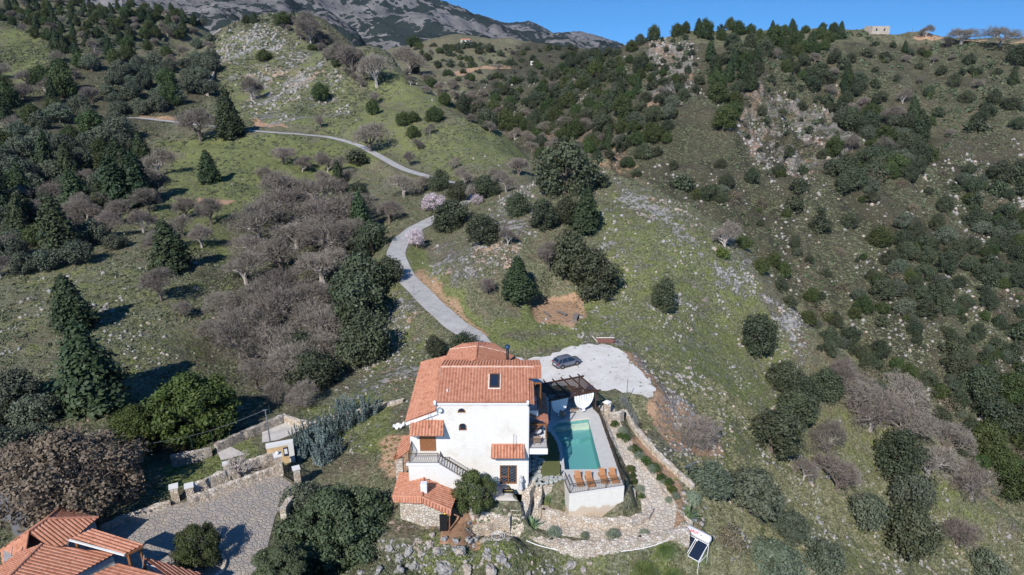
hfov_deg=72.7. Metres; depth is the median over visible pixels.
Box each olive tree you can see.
[0,145,18,160]
[0,154,36,173]
[0,207,7,226]
[0,236,30,259]
[0,367,50,409]
[0,424,32,453]
[1,228,24,241]
[2,392,65,427]
[3,121,32,137]
[3,134,35,157]
[7,250,34,274]
[16,13,25,20]
[19,421,56,445]
[24,171,44,188]
[25,248,64,270]
[26,127,53,144]
[26,157,36,168]
[27,110,52,129]
[34,158,63,181]
[34,187,56,201]
[41,101,74,122]
[48,133,76,150]
[50,192,62,207]
[51,173,64,189]
[55,0,64,4]
[56,238,95,263]
[59,226,90,241]
[65,93,91,109]
[72,146,93,168]
[74,132,93,148]
[76,9,84,16]
[76,104,97,116]
[77,54,104,70]
[78,218,108,242]
[84,168,100,186]
[85,125,117,141]
[96,37,111,45]
[98,82,115,94]
[99,233,131,248]
[101,116,138,135]
[102,70,122,84]
[102,110,127,121]
[103,91,123,101]
[106,12,115,17]
[107,100,131,113]
[108,59,130,75]
[110,132,132,152]
[119,81,142,98]
[121,74,136,84]
[127,55,143,66]
[127,62,141,75]
[129,97,148,114]
[133,71,152,89]
[138,62,152,75]
[142,52,163,66]
[144,6,153,13]
[146,95,168,111]
[147,85,162,95]
[149,64,165,80]
[159,58,178,71]
[167,22,179,32]
[167,88,187,103]
[177,58,191,68]
[178,68,191,77]
[178,73,201,92]
[187,50,203,62]
[187,61,205,70]
[187,66,213,80]
[188,38,204,48]
[195,79,221,94]
[197,17,206,26]
[200,56,224,72]
[201,48,217,57]
[204,32,215,40]
[249,538,307,574]
[271,482,392,574]
[277,480,322,515]
[560,87,567,93]
[571,88,581,94]
[580,123,589,132]
[586,92,596,99]
[593,131,600,137]
[609,84,625,93]
[624,111,643,122]
[659,102,675,117]
[664,94,681,106]
[684,459,735,502]
[717,184,730,193]
[726,463,785,520]
[749,535,810,574]
[765,169,772,175]
[769,506,814,546]
[791,247,800,255]
[802,536,852,574]
[812,320,823,329]
[833,106,848,121]
[835,336,851,348]
[846,488,892,533]
[850,288,867,300]
[857,124,877,139]
[862,176,880,190]
[862,186,870,192]
[863,380,887,395]
[885,113,902,126]
[886,258,911,275]
[886,277,908,295]
[886,472,940,513]
[891,126,902,135]
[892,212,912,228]
[892,297,916,315]
[894,148,914,161]
[896,127,913,139]
[907,49,915,54]
[930,274,952,283]
[931,388,940,397]
[934,225,959,243]
[944,374,956,381]
[948,380,968,391]
[955,172,973,183]
[956,410,968,418]
[965,545,1013,574]
[971,220,992,234]
[976,174,988,184]
[982,345,995,353]
[990,225,1006,237]
[1000,272,1010,278]
[1001,349,1013,359]
[1003,330,1012,336]
[1003,357,1014,363]
[1006,219,1023,230]
[1007,229,1015,236]
[1012,229,1023,238]
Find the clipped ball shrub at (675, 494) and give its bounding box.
[671,492,680,500]
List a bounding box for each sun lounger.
[573,470,583,486]
[585,471,595,487]
[598,468,608,483]
[608,467,618,483]
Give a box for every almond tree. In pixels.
[404,227,424,247]
[420,192,443,212]
[471,195,482,204]
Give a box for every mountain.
[85,0,622,51]
[485,16,624,45]
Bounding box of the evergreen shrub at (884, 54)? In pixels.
[878,51,892,60]
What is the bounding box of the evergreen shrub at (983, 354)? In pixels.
[977,351,996,363]
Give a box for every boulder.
[375,564,382,574]
[385,544,392,552]
[394,564,403,573]
[395,554,403,563]
[404,545,412,556]
[408,560,418,570]
[418,550,425,555]
[425,540,433,549]
[429,532,434,537]
[432,547,443,555]
[435,559,454,574]
[440,535,447,541]
[452,537,458,543]
[452,545,465,555]
[462,563,471,574]
[464,536,473,543]
[472,535,478,541]
[483,547,490,553]
[485,553,491,561]
[485,562,496,574]
[495,554,506,564]
[504,562,511,568]
[566,560,576,569]
[580,565,586,574]
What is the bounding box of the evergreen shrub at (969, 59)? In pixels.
[962,53,977,64]
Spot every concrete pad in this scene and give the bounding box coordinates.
[218,447,244,459]
[262,423,302,442]
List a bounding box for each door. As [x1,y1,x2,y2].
[419,436,435,450]
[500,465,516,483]
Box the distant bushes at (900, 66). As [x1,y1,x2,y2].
[4,10,1023,524]
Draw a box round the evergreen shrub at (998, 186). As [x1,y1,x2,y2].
[987,179,1009,197]
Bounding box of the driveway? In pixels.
[97,475,292,574]
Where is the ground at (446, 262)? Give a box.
[0,0,1023,574]
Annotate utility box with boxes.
[572,313,578,321]
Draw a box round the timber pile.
[592,336,615,342]
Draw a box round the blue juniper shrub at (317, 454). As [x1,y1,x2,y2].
[308,439,334,466]
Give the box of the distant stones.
[28,13,1023,450]
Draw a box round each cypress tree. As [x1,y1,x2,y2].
[0,93,15,120]
[0,168,11,186]
[0,178,11,218]
[0,189,45,235]
[0,192,33,237]
[4,4,10,13]
[6,159,37,199]
[10,0,18,5]
[25,1,32,9]
[29,14,41,28]
[30,129,54,174]
[33,193,91,254]
[34,0,40,10]
[42,78,61,104]
[42,273,109,336]
[43,319,135,421]
[46,2,54,11]
[47,28,59,48]
[49,9,57,21]
[50,139,85,183]
[56,34,69,52]
[57,20,65,32]
[57,169,96,215]
[67,5,73,19]
[68,22,76,35]
[69,39,82,54]
[72,13,82,25]
[80,2,86,11]
[81,32,93,46]
[85,8,91,16]
[89,177,108,212]
[90,2,96,11]
[90,155,137,211]
[98,9,105,19]
[102,35,116,55]
[103,6,109,15]
[103,137,126,163]
[105,21,116,34]
[108,2,115,12]
[113,149,125,173]
[114,0,120,10]
[114,30,122,44]
[119,10,128,21]
[120,150,162,208]
[120,162,138,204]
[124,23,137,39]
[128,132,154,161]
[137,7,146,20]
[146,10,153,22]
[146,218,198,276]
[164,12,173,24]
[168,2,174,12]
[179,15,187,30]
[180,8,187,21]
[189,12,198,25]
[194,149,223,184]
[212,86,249,139]
[249,11,258,22]
[330,160,348,193]
[348,190,372,236]
[497,255,541,304]
[565,186,604,234]
[568,82,576,94]
[593,48,605,63]
[601,126,615,147]
[612,77,625,101]
[631,77,642,93]
[692,18,700,34]
[704,39,717,60]
[707,59,722,78]
[724,59,735,81]
[727,48,741,70]
[735,58,748,79]
[744,64,760,89]
[749,45,763,64]
[780,38,793,54]
[788,18,797,31]
[806,29,818,44]
[835,20,846,38]
[839,71,850,89]
[841,62,853,76]
[901,40,909,52]
[905,95,921,116]
[910,108,931,142]
[1007,65,1020,84]
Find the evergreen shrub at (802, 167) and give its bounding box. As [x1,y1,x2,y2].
[798,163,808,173]
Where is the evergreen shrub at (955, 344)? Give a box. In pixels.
[938,337,968,354]
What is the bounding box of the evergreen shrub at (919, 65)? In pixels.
[914,62,923,68]
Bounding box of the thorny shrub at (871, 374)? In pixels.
[857,366,884,382]
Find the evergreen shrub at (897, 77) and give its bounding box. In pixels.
[893,74,902,81]
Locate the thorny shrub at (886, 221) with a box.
[882,219,892,224]
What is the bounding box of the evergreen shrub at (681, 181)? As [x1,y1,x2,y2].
[669,173,695,191]
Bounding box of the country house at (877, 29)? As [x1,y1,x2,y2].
[864,26,889,33]
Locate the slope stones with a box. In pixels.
[624,351,1011,574]
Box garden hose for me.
[492,531,504,539]
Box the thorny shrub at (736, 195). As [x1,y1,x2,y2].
[725,190,743,205]
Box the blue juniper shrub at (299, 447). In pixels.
[293,438,306,460]
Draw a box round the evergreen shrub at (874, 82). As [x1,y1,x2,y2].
[869,77,881,88]
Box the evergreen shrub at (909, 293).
[902,290,916,299]
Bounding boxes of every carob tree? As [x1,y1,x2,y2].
[166,521,222,569]
[450,468,497,517]
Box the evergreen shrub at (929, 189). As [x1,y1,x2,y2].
[923,186,934,194]
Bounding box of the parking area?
[516,343,655,397]
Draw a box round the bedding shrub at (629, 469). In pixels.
[626,465,635,471]
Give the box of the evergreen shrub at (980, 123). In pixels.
[965,117,990,131]
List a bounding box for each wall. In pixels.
[100,500,170,531]
[170,447,211,467]
[187,461,284,506]
[193,452,274,493]
[205,28,221,95]
[214,414,284,452]
[265,439,295,462]
[279,482,299,521]
[283,398,403,429]
[472,521,499,536]
[515,477,535,532]
[529,525,689,558]
[535,484,542,513]
[539,505,653,528]
[542,474,559,496]
[608,409,623,422]
[624,409,694,489]
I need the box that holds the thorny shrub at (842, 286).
[834,282,851,293]
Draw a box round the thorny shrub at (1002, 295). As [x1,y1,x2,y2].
[994,290,1007,298]
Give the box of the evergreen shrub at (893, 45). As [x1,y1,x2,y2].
[888,42,896,47]
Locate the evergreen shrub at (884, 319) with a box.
[874,315,891,326]
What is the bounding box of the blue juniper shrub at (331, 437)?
[314,415,338,443]
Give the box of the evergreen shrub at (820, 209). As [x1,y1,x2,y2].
[814,206,825,213]
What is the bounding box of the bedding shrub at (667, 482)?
[663,477,673,485]
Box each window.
[457,408,465,413]
[459,423,466,431]
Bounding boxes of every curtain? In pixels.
[552,398,567,415]
[574,393,593,411]
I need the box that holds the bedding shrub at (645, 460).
[640,455,651,465]
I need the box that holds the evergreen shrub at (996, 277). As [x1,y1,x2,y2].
[980,268,1002,287]
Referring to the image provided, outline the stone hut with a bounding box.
[392,472,456,531]
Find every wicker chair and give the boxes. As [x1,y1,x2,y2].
[531,420,538,428]
[533,435,540,441]
[558,410,565,418]
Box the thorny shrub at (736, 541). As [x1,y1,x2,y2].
[714,519,749,557]
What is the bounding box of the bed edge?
[618,423,692,525]
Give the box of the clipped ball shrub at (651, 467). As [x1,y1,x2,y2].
[647,463,657,474]
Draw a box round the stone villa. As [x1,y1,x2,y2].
[393,341,548,498]
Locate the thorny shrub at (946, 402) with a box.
[936,396,961,412]
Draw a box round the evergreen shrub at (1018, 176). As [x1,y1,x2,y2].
[1002,164,1023,184]
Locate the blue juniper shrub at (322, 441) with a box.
[301,421,328,453]
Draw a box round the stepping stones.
[531,454,562,485]
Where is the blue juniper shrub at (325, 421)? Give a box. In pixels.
[319,406,342,433]
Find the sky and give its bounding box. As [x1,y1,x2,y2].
[442,0,1023,44]
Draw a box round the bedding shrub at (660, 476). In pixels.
[656,472,665,480]
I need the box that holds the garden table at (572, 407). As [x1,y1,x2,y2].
[567,404,577,411]
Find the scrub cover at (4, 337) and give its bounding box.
[0,125,1023,574]
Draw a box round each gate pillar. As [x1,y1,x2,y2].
[168,482,179,503]
[184,482,193,501]
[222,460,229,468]
[273,451,283,476]
[291,465,300,482]
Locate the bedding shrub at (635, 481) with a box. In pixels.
[631,478,637,484]
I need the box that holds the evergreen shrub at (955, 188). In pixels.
[950,184,960,192]
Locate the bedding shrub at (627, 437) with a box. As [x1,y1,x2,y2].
[621,433,630,441]
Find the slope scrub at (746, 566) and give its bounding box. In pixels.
[629,352,1023,574]
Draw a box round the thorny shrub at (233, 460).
[227,457,239,465]
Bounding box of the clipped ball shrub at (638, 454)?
[634,451,643,459]
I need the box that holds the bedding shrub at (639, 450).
[632,447,642,455]
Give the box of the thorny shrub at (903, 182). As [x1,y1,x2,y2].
[895,178,910,187]
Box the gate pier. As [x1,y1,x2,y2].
[603,400,611,415]
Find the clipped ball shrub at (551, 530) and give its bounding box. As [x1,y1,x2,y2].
[545,525,560,536]
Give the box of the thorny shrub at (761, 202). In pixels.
[754,197,768,208]
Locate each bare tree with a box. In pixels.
[0,62,13,73]
[0,114,23,130]
[0,233,17,250]
[0,255,11,277]
[5,11,15,15]
[9,185,34,198]
[12,68,30,83]
[12,83,35,100]
[18,23,26,32]
[29,198,52,213]
[33,181,62,196]
[35,77,47,90]
[44,22,56,29]
[48,50,65,58]
[60,191,92,216]
[65,212,84,225]
[67,198,102,218]
[71,70,80,79]
[75,168,91,179]
[76,30,84,40]
[76,86,101,103]
[85,39,99,50]
[88,185,111,203]
[88,209,121,233]
[91,50,101,56]
[101,199,131,223]
[126,187,163,212]
[126,208,157,232]
[128,16,137,22]
[136,266,176,301]
[138,147,176,173]
[140,225,183,251]
[144,168,174,192]
[149,38,157,44]
[160,28,172,37]
[165,54,177,60]
[168,214,194,235]
[171,15,178,21]
[171,197,197,218]
[171,301,192,316]
[174,105,216,141]
[175,45,188,55]
[184,223,213,247]
[189,27,198,34]
[193,195,223,225]
[202,41,213,48]
[218,248,268,284]
[237,357,276,389]
[239,76,264,100]
[244,185,319,226]
[251,235,299,270]
[255,166,271,177]
[258,168,302,203]
[258,376,291,404]
[261,344,292,373]
[264,339,325,385]
[268,146,298,163]
[285,377,318,412]
[292,157,312,171]
[293,9,323,42]
[295,31,305,39]
[298,155,311,169]
[313,35,321,42]
[314,115,322,127]
[314,152,329,165]
[314,170,330,179]
[316,42,325,50]
[316,335,342,359]
[317,154,334,171]
[321,51,330,61]
[325,42,350,63]
[328,36,338,42]
[329,178,349,192]
[330,155,348,166]
[331,44,364,73]
[339,67,352,76]
[342,168,356,187]
[350,73,358,79]
[351,122,393,151]
[355,77,366,85]
[370,92,379,100]
[372,198,403,223]
[388,45,430,73]
[402,67,411,76]
[402,149,415,165]
[405,76,415,85]
[411,139,423,149]
[415,175,428,191]
[420,85,431,93]
[421,73,429,79]
[422,123,435,133]
[434,81,446,92]
[435,88,444,93]
[447,78,457,90]
[448,157,460,167]
[449,89,459,99]
[453,166,474,181]
[464,79,472,86]
[464,91,477,99]
[465,114,476,120]
[465,183,483,197]
[472,98,484,104]
[478,89,487,97]
[478,278,496,294]
[483,120,495,132]
[486,169,500,176]
[491,170,519,192]
[492,107,502,113]
[493,64,503,69]
[498,225,517,245]
[505,158,529,175]
[507,127,520,139]
[520,108,530,116]
[520,130,536,142]
[524,141,538,152]
[535,240,558,271]
[536,121,551,129]
[545,136,559,146]
[546,80,556,86]
[556,117,573,124]
[579,117,592,132]
[598,133,606,140]
[611,134,623,143]
[657,87,665,93]
[678,413,724,450]
[710,220,741,248]
[773,48,781,58]
[804,140,811,145]
[808,417,849,454]
[809,52,821,62]
[811,452,863,496]
[824,84,838,93]
[827,356,858,390]
[830,67,838,73]
[843,134,861,152]
[856,96,870,106]
[875,135,898,149]
[878,368,937,423]
[879,105,906,117]
[894,89,913,103]
[901,55,912,61]
[915,77,923,83]
[915,419,979,457]
[917,24,935,37]
[940,36,956,46]
[940,516,986,548]
[946,127,956,135]
[973,78,985,87]
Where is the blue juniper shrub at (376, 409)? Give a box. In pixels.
[358,389,382,415]
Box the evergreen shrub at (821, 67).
[812,61,829,73]
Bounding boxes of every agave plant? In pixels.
[526,514,544,528]
[679,502,698,524]
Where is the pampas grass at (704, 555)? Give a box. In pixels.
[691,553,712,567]
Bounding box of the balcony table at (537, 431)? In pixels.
[533,429,540,435]
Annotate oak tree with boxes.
[0,12,6,20]
[0,73,15,88]
[0,83,24,106]
[0,129,12,145]
[0,401,17,431]
[0,423,152,536]
[0,439,37,493]
[7,15,16,24]
[14,102,42,124]
[15,8,24,13]
[20,222,43,245]
[22,16,31,23]
[24,8,31,15]
[26,63,51,83]
[27,25,39,37]
[30,11,42,19]
[38,16,49,24]
[40,0,52,7]
[40,8,49,15]
[40,29,51,39]
[42,96,64,120]
[44,62,80,96]
[49,58,70,73]
[58,124,79,138]
[64,34,76,44]
[66,2,74,9]
[69,0,78,4]
[70,52,83,67]
[73,109,104,132]
[76,26,90,34]
[83,19,93,27]
[83,152,112,172]
[88,14,98,22]
[90,136,109,154]
[91,27,104,37]
[92,8,99,16]
[103,15,114,25]
[104,48,121,63]
[105,403,167,455]
[111,17,125,28]
[118,5,129,15]
[118,44,138,58]
[120,36,135,47]
[127,0,134,6]
[128,8,136,15]
[138,26,150,38]
[138,369,242,451]
[139,2,150,8]
[140,39,152,50]
[142,19,153,28]
[149,26,162,37]
[151,11,162,19]
[153,4,164,12]
[155,67,177,87]
[157,82,182,105]
[159,45,173,56]
[170,7,180,17]
[173,28,186,38]
[241,14,249,22]
[254,49,272,60]
[272,12,290,24]
[277,330,318,365]
[282,349,345,389]
[296,186,311,200]
[306,43,315,49]
[310,81,329,100]
[325,249,395,301]
[328,270,392,328]
[330,57,341,66]
[332,306,395,371]
[347,180,369,200]
[347,219,390,256]
[365,97,380,114]
[373,254,404,285]
[394,111,412,125]
[404,124,420,137]
[405,35,421,45]
[406,111,421,121]
[411,64,419,72]
[415,42,423,48]
[422,76,437,87]
[423,52,431,59]
[423,105,445,120]
[424,334,445,357]
[425,78,436,87]
[427,169,451,192]
[430,198,469,231]
[433,60,441,67]
[436,47,443,52]
[437,91,450,104]
[441,43,450,49]
[445,180,470,200]
[446,330,480,349]
[455,94,472,112]
[464,213,503,244]
[467,73,474,80]
[469,102,487,117]
[469,174,502,197]
[471,97,485,106]
[474,46,484,53]
[476,107,498,129]
[485,44,494,51]
[486,98,501,111]
[490,92,501,101]
[496,107,512,129]
[501,84,511,93]
[502,100,516,112]
[503,95,516,103]
[504,192,531,217]
[507,113,526,130]
[509,76,520,83]
[519,117,527,130]
[522,96,536,104]
[526,69,536,75]
[526,76,536,83]
[526,109,542,123]
[526,121,535,131]
[527,100,537,108]
[528,136,605,197]
[528,197,560,230]
[531,123,542,137]
[532,59,539,66]
[532,134,548,146]
[532,146,546,158]
[534,62,542,68]
[534,81,548,92]
[534,92,546,103]
[540,98,558,112]
[540,112,553,121]
[543,121,553,133]
[546,105,564,120]
[547,66,560,81]
[547,83,560,99]
[548,226,593,281]
[552,121,563,130]
[554,127,570,141]
[555,194,577,222]
[556,82,565,91]
[557,62,567,74]
[559,53,568,59]
[559,74,568,83]
[559,91,575,106]
[559,117,571,128]
[560,113,570,119]
[561,67,570,74]
[564,55,576,67]
[566,117,584,137]
[566,246,623,300]
[568,50,576,56]
[569,104,580,114]
[574,52,589,64]
[574,107,593,122]
[575,69,588,78]
[575,76,587,89]
[579,59,590,68]
[580,132,597,145]
[582,96,594,105]
[582,140,595,153]
[584,74,592,81]
[585,59,602,76]
[585,99,597,107]
[586,48,595,56]
[586,84,596,94]
[590,87,602,95]
[590,112,613,133]
[591,80,600,88]
[592,148,602,160]
[593,107,606,117]
[593,173,609,187]
[594,138,603,149]
[596,72,606,81]
[596,92,612,103]
[601,99,617,112]
[603,148,615,158]
[604,46,613,54]
[606,58,614,65]
[607,70,618,80]
[612,92,633,112]
[613,118,626,133]
[614,60,625,68]
[614,78,629,89]
[614,134,630,151]
[616,66,625,75]
[616,102,635,120]
[619,157,631,167]
[624,54,633,62]
[624,90,636,98]
[625,119,641,132]
[626,39,638,51]
[626,156,635,166]
[627,72,642,84]
[627,130,645,145]
[630,168,641,177]
[632,57,645,71]
[632,145,644,158]
[633,100,647,112]
[634,33,646,44]
[636,67,646,77]
[639,92,652,101]
[641,120,654,134]
[642,55,648,65]
[644,104,663,122]
[644,122,665,141]
[645,62,652,70]
[646,75,654,81]
[647,24,660,39]
[650,277,676,312]
[651,146,663,156]
[652,93,659,102]
[657,77,667,84]
[658,90,677,105]
[659,68,667,74]
[660,119,674,131]
[661,131,672,142]
[669,159,679,170]
[670,22,684,36]
[671,72,680,83]
[674,82,684,92]
[677,73,686,82]
[677,87,690,97]
[682,21,690,32]
[690,188,702,198]
[691,85,700,92]
[694,75,704,83]
[696,17,714,38]
[698,184,718,200]
[705,81,730,101]
[706,70,727,86]
[709,54,722,67]
[709,101,737,129]
[711,189,722,202]
[714,158,727,168]
[716,28,727,40]
[716,191,730,202]
[718,173,736,187]
[719,51,729,62]
[723,33,742,46]
[723,40,750,61]
[724,17,735,29]
[724,89,744,105]
[726,101,743,117]
[729,79,748,94]
[731,20,746,34]
[735,235,755,248]
[738,50,751,63]
[741,313,779,356]
[743,31,757,46]
[744,167,760,182]
[745,23,756,33]
[745,406,808,459]
[748,61,764,76]
[753,36,775,56]
[753,256,771,274]
[755,28,763,36]
[755,33,769,46]
[756,219,764,225]
[757,105,767,115]
[764,24,784,44]
[765,359,802,390]
[766,250,782,266]
[770,165,781,176]
[773,387,822,425]
[775,163,786,175]
[775,169,786,176]
[775,277,789,292]
[777,35,791,47]
[777,371,823,408]
[778,108,787,115]
[778,261,793,276]
[780,24,792,34]
[780,59,792,68]
[781,61,791,72]
[781,208,792,217]
[783,295,799,308]
[784,145,795,157]
[788,30,803,44]
[788,238,800,248]
[790,42,805,56]
[791,61,802,73]
[796,52,812,64]
[797,101,808,110]
[800,25,810,32]
[800,40,810,51]
[800,309,817,324]
[801,66,814,75]
[802,287,820,302]
[805,74,822,89]
[805,254,814,263]
[807,367,846,403]
[808,42,820,53]
[810,65,818,74]
[814,26,826,38]
[816,69,837,84]
[816,148,831,158]
[817,22,827,29]
[819,39,830,49]
[819,326,839,341]
[820,30,836,42]
[822,310,833,320]
[822,339,838,356]
[824,101,834,111]
[825,134,844,155]
[826,48,842,62]
[827,22,838,31]
[829,314,843,327]
[834,171,854,193]
[835,105,863,130]
[835,153,859,173]
[837,90,853,104]
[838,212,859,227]
[840,326,862,342]
[841,165,868,188]
[847,52,856,61]
[847,342,863,357]
[848,306,862,318]
[849,78,858,86]
[850,80,868,94]
[851,71,869,82]
[852,294,875,313]
[853,109,881,134]
[854,144,881,164]
[857,196,865,202]
[859,253,867,259]
[859,354,874,372]
[860,161,890,184]
[860,345,875,358]
[861,100,884,117]
[862,118,881,128]
[863,157,877,165]
[864,137,879,146]
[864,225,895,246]
[864,268,877,279]
[867,358,884,370]
[868,277,896,300]
[868,339,893,359]
[870,155,888,167]
[870,273,882,283]
[871,91,889,103]
[871,425,933,481]
[872,123,899,142]
[873,301,891,313]
[876,139,898,152]
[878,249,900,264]
[879,370,892,381]
[880,150,896,167]
[882,501,948,565]
[883,162,903,178]
[886,153,915,171]
[889,357,904,369]
[889,382,901,399]
[890,366,901,373]
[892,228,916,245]
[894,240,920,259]
[895,130,926,149]
[895,140,905,150]
[898,111,917,128]
[899,164,919,180]
[899,263,911,276]
[902,362,919,378]
[903,270,920,282]
[905,275,924,291]
[906,321,924,336]
[908,140,934,164]
[908,221,927,238]
[909,393,930,407]
[910,156,927,173]
[910,334,922,344]
[911,406,929,422]
[912,263,936,281]
[912,284,934,301]
[915,298,941,319]
[916,143,941,161]
[916,232,939,250]
[917,248,938,264]
[917,369,939,387]
[922,85,934,96]
[923,236,941,249]
[926,277,955,302]
[927,213,945,229]
[929,115,937,124]
[931,266,937,273]
[932,406,951,424]
[933,284,954,297]
[933,382,944,391]
[934,65,947,74]
[934,195,955,211]
[934,383,951,398]
[935,250,960,275]
[935,293,956,315]
[939,350,972,374]
[944,238,970,259]
[944,331,961,340]
[946,72,962,86]
[948,389,969,410]
[952,275,967,287]
[953,364,1005,398]
[954,302,962,311]
[955,295,976,307]
[956,433,981,456]
[957,89,977,103]
[957,299,969,312]
[957,307,965,314]
[960,192,976,202]
[960,207,993,227]
[960,256,980,271]
[960,337,972,350]
[960,420,980,433]
[961,162,977,173]
[961,176,985,192]
[961,236,981,254]
[963,417,975,426]
[966,332,979,342]
[968,419,1009,457]
[969,112,983,121]
[969,394,1018,431]
[971,265,998,284]
[971,322,987,339]
[972,452,992,469]
[973,391,992,400]
[976,285,995,293]
[977,102,998,118]
[978,246,992,255]
[978,290,1001,309]
[978,310,991,320]
[980,356,990,365]
[982,443,1000,460]
[984,159,1015,181]
[984,236,1002,247]
[986,88,1001,103]
[986,363,1000,379]
[987,446,1020,468]
[989,245,999,254]
[991,314,1007,328]
[991,350,999,360]
[992,213,1003,222]
[993,215,1011,228]
[993,259,1008,271]
[993,370,1023,399]
[994,456,1023,484]
[995,202,1018,217]
[995,402,1018,425]
[998,235,1016,252]
[998,278,1013,288]
[998,322,1008,330]
[998,350,1003,358]
[998,463,1023,503]
[999,342,1010,350]
[999,400,1023,436]
[1000,97,1010,105]
[1001,260,1023,277]
[1002,97,1022,109]
[1002,188,1016,199]
[1005,43,1023,64]
[1005,388,1023,414]
[1006,244,1023,264]
[1008,116,1023,128]
[1008,429,1023,452]
[1009,272,1023,286]
[1010,213,1020,219]
[1012,233,1023,245]
[1012,361,1021,368]
[1013,214,1023,228]
[1013,303,1023,318]
[1015,157,1023,168]
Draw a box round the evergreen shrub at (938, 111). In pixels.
[932,107,946,116]
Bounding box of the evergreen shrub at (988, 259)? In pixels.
[978,253,1000,269]
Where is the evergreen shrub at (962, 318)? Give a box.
[956,314,967,322]
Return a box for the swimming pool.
[552,418,600,468]
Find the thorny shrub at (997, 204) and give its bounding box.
[996,198,1008,206]
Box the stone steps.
[531,486,536,513]
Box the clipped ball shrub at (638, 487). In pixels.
[634,484,644,492]
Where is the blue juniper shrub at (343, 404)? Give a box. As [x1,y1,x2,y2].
[334,392,354,412]
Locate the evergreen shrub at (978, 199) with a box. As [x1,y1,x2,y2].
[963,193,984,206]
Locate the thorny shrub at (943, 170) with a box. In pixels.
[937,168,947,175]
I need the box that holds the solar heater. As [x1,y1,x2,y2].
[685,525,711,573]
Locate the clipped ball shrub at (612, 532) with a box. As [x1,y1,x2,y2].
[605,527,621,538]
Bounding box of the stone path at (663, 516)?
[530,405,677,539]
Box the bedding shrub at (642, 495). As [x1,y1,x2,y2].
[637,493,645,498]
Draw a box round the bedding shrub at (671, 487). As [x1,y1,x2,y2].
[666,484,675,493]
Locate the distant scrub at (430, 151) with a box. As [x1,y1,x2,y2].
[0,11,1023,529]
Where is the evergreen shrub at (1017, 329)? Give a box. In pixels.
[1008,321,1023,342]
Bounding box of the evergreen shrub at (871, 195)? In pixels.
[864,190,880,201]
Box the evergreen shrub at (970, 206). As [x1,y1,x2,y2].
[966,203,979,209]
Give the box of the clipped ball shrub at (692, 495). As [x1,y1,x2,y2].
[684,489,701,504]
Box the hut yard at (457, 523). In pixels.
[440,499,480,550]
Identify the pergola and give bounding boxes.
[535,374,600,419]
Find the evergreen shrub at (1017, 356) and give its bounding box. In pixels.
[1002,350,1023,364]
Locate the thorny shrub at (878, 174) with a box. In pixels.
[866,167,890,183]
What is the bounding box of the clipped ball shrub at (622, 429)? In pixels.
[618,426,627,435]
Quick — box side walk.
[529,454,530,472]
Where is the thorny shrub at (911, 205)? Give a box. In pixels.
[907,202,920,213]
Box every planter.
[189,552,226,574]
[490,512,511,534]
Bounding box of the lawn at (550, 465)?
[531,432,560,505]
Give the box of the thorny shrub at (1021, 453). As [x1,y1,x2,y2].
[1012,445,1023,458]
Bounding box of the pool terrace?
[529,392,623,516]
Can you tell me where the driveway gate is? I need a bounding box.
[282,463,293,481]
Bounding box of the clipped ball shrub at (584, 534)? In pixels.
[579,530,588,539]
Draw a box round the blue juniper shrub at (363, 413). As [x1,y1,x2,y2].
[346,394,368,424]
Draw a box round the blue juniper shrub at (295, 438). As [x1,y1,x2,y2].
[288,423,310,446]
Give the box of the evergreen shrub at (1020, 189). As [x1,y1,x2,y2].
[1013,182,1023,196]
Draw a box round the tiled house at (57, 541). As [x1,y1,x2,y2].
[0,507,202,574]
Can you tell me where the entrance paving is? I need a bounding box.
[469,485,520,510]
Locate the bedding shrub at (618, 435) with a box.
[616,432,623,438]
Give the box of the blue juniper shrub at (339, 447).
[324,436,342,458]
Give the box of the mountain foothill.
[122,0,365,46]
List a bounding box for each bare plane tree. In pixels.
[192,312,239,342]
[201,290,240,317]
[207,316,264,360]
[213,304,282,334]
[218,194,290,242]
[226,233,273,256]
[228,276,278,310]
[234,321,298,368]
[243,282,302,330]
[251,267,298,298]
[265,218,318,248]
[286,298,344,337]
[287,275,333,307]
[289,190,346,234]
[290,173,348,199]
[290,245,348,282]
[293,210,355,252]
[297,326,339,353]
[319,191,379,223]
[324,216,366,249]
[353,52,393,87]
[383,173,422,196]
[791,456,820,481]
[836,371,890,414]
[841,384,909,432]
[878,403,942,441]
[916,443,966,483]
[946,27,982,44]
[948,456,1003,502]
[980,25,1023,45]
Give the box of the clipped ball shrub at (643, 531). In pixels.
[638,528,648,533]
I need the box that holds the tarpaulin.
[392,422,403,428]
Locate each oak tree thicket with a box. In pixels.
[12,2,1022,365]
[411,23,1016,422]
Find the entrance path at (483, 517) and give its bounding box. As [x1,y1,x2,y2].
[469,508,522,543]
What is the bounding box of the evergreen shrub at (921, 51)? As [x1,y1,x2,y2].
[917,48,925,54]
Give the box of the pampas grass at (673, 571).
[663,566,682,574]
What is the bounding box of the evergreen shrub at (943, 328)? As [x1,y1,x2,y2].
[939,326,947,331]
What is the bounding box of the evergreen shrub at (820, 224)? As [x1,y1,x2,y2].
[807,212,832,235]
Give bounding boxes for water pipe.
[526,540,667,553]
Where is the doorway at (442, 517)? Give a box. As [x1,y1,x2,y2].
[439,514,447,531]
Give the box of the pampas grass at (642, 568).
[627,559,662,574]
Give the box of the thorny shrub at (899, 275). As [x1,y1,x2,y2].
[890,271,906,281]
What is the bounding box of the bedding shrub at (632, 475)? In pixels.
[630,472,636,478]
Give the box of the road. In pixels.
[129,117,490,342]
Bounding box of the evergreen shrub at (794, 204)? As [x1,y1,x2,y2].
[782,194,803,212]
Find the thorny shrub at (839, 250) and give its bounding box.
[832,247,844,255]
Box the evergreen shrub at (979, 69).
[973,67,983,74]

